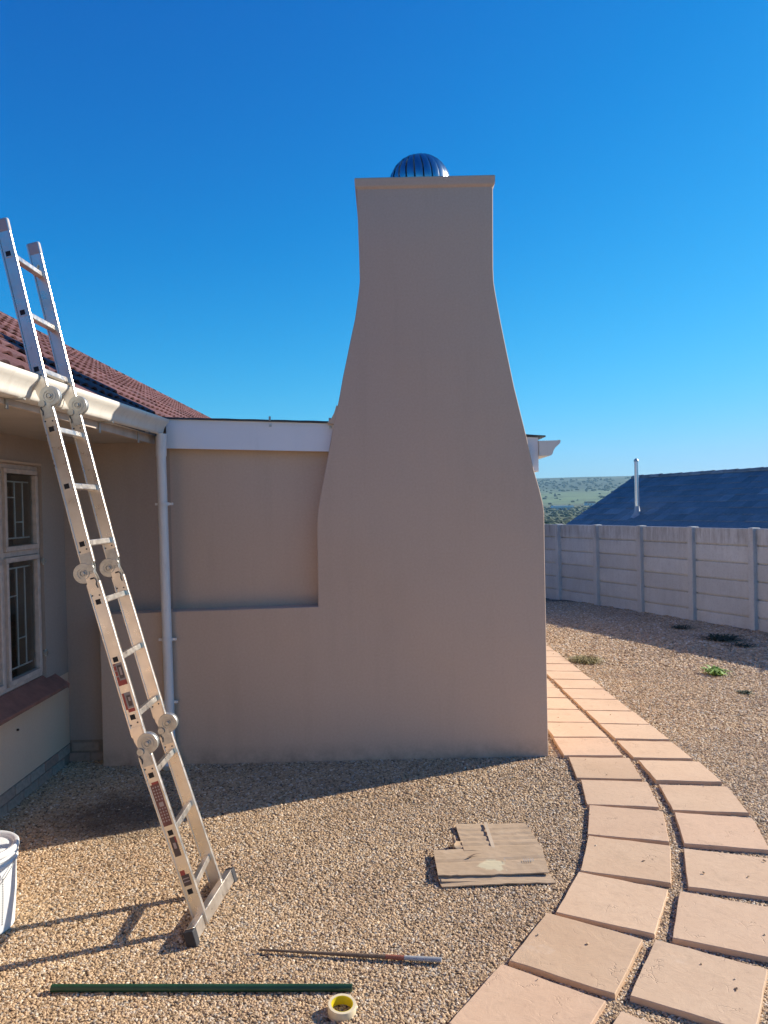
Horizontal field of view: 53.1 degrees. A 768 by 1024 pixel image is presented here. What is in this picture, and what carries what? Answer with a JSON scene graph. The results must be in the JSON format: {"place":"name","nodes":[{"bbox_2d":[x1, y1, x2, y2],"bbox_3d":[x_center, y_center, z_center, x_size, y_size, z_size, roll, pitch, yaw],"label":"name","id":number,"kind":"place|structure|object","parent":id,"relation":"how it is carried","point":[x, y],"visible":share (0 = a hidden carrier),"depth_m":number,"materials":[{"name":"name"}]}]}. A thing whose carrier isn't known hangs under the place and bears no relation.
{"place":"outdoors","nodes":[
{"label":"outdoors","id":0,"kind":"place"},
{"bbox_2d":[0,601,767,1023],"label":"gravel","id":1,"kind":"structure","parent":0,"point":[330,855],"depth_m":4.21,"materials":[{"name":"beige gravel"}]},
{"bbox_2d":[0,830,18,934],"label":"paint bucket","id":2,"kind":"object","parent":1,"relation":"on","point":[9,844],"visible":1,"depth_m":3.59,"materials":[{"name":"white plastic"}]},
{"bbox_2d":[0,217,237,947],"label":"folding ladder","id":3,"kind":"object","parent":1,"relation":"on","point":[145,742],"visible":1,"depth_m":3.67,"materials":[{"name":"metal"}]},
{"bbox_2d":[50,984,351,991],"bbox_3d":[-0.740,1.922,3.101,1.224,0.031,0.029,-1,0,2],"label":"green pole","id":4,"kind":"object","parent":1,"relation":"on","point":[200,987],"visible":1,"depth_m":3.09,"materials":[{"name":"plastic"}]},
{"bbox_2d":[328,993,355,1021],"bbox_3d":[-0.161,1.906,2.951,0.111,0.048,0.112,-1,0,0],"label":"masking tape","id":5,"kind":"object","parent":1,"relation":"on","point":[344,999],"visible":1,"depth_m":2.94,"materials":[{"name":"beige paper"}]},
{"bbox_2d":[259,948,441,962],"bbox_3d":[-0.151,1.905,3.306,0.798,0.020,0.025,-1,0,8],"label":"paint stick","id":6,"kind":"object","parent":1,"relation":"on","point":[404,957],"visible":1,"depth_m":3.29,"materials":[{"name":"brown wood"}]},
{"bbox_2d":[433,822,555,887],"bbox_3d":[0.576,1.865,4.257,0.606,0.072,0.748,-1,0,0],"label":"flattened box","id":7,"kind":"object","parent":1,"relation":"on","point":[485,854],"visible":1,"depth_m":4.13,"materials":[{"name":"cardboard"}]},
{"bbox_2d":[561,653,608,663],"bbox_3d":[2.549,1.870,9.725,0.641,0.070,0.598,-1,0,0],"label":"dry tuft","id":8,"kind":"object","parent":1,"relation":"on","point":[580,659],"visible":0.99,"depth_m":9.67,"materials":[{"name":"green plant"}]},
{"bbox_2d":[659,624,697,628],"bbox_3d":[5.002,1.947,12.956,0.611,0.060,0.539,-1,0,-15],"label":"dark weed","id":9,"kind":"object","parent":1,"relation":"on","point":[682,627],"visible":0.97,"depth_m":12.95,"materials":[{"name":"green plant"}]},
{"bbox_2d":[699,665,731,675],"bbox_3d":[3.900,1.873,9.052,0.396,0.096,0.368,-1,0,0],"label":"green weed","id":10,"kind":"object","parent":1,"relation":"on","point":[714,670],"visible":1,"depth_m":9.02,"materials":[{"name":"green plant"}]},
{"bbox_2d":[691,633,750,642],"bbox_3d":[5.136,1.921,11.725,0.883,0.090,0.847,-1,0,0],"label":"dark weed","id":11,"kind":"object","parent":1,"relation":"on","point":[720,637],"visible":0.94,"depth_m":11.68,"materials":[{"name":"green plant"}]},
{"bbox_2d":[734,690,753,695],"bbox_3d":[3.805,1.895,8.052,0.252,0.030,0.260,-1,0,0],"label":"clover","id":12,"kind":"object","parent":1,"relation":"on","point":[743,691],"visible":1,"depth_m":8.06,"materials":[{"name":"green plant"}]},
{"bbox_2d":[728,642,764,647],"bbox_3d":[5.220,1.936,11.203,0.641,0.050,0.439,-2,1,-24],"label":"dark weed","id":13,"kind":"object","parent":1,"relation":"on","point":[739,645],"visible":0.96,"depth_m":11.17,"materials":[{"name":"green plant"}]},
{"bbox_2d":[0,0,767,477],"label":"sky","id":14,"kind":"structure","parent":0,"point":[183,173],"materials":[{"name":"blue"}]},
{"bbox_2d":[449,644,767,1023],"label":"path","id":15,"kind":"structure","parent":0,"point":[626,833],"depth_m":3.69,"materials":[{"name":"beige concrete"}]},
{"bbox_2d":[537,645,765,1023],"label":"stray stones","id":16,"kind":"object","parent":15,"relation":"on","point":[662,824],"visible":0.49,"depth_m":3.88,"materials":[{"name":"beige stone"}]},
{"bbox_2d":[536,476,742,628],"bbox_3d":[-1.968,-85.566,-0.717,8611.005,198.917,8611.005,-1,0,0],"label":"ground","id":17,"kind":"structure","parent":0,"point":[581,495],"depth_m":1932.36,"materials":[{"name":"green plant"}]},
{"bbox_2d":[0,311,559,817],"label":"house","id":18,"kind":"structure","parent":17,"relation":"on","point":[204,511],"depth_m":6.00,"materials":[{"name":"beige paint"}]},
{"bbox_2d":[0,463,48,695],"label":"window","id":19,"kind":"structure","parent":18,"relation":"in","point":[21,652],"depth_m":5.33,"materials":[{"name":"paint"}]},
{"bbox_2d":[100,175,547,766],"bbox_3d":[-0.492,-0.287,6.633,3.410,4.486,1.602,-1,0,0],"label":"chimney","id":20,"kind":"object","parent":18,"relation":"attached to","point":[416,631],"visible":0.95,"depth_m":5.85,"materials":[{"name":"beige paint"}]},
{"bbox_2d":[390,153,449,176],"bbox_3d":[0.308,-2.781,6.597,0.531,0.553,0.533,-1,0,0],"label":"roof ventilator","id":21,"kind":"object","parent":20,"relation":"on","point":[418,164],"visible":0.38,"depth_m":6.38,"materials":[{"name":"grey metal"}]},
{"bbox_2d":[550,505,573,509],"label":"farm building","id":22,"kind":"structure","parent":17,"relation":"on","point":[562,507],"depth_m":1005.32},
{"bbox_2d":[537,476,630,524],"bbox_3d":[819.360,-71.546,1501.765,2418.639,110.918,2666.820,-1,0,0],"label":"bushland","id":23,"kind":"structure","parent":17,"relation":"on","point":[555,516],"depth_m":1117.07,"materials":[{"name":"green plant"}]},
{"bbox_2d":[584,501,595,504],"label":"farm building","id":24,"kind":"structure","parent":17,"relation":"on","point":[589,502],"depth_m":1200.34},
{"bbox_2d":[544,524,767,631],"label":"concrete fence","id":25,"kind":"object","parent":17,"relation":"on","point":[719,576],"visible":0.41,"depth_m":14.74,"materials":[{"name":"grey concrete"}]},
{"bbox_2d":[566,458,767,528],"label":"neighbour house","id":26,"kind":"structure","parent":17,"relation":"on","point":[732,498],"depth_m":20.88,"materials":[{"name":"blue"}]}
]}

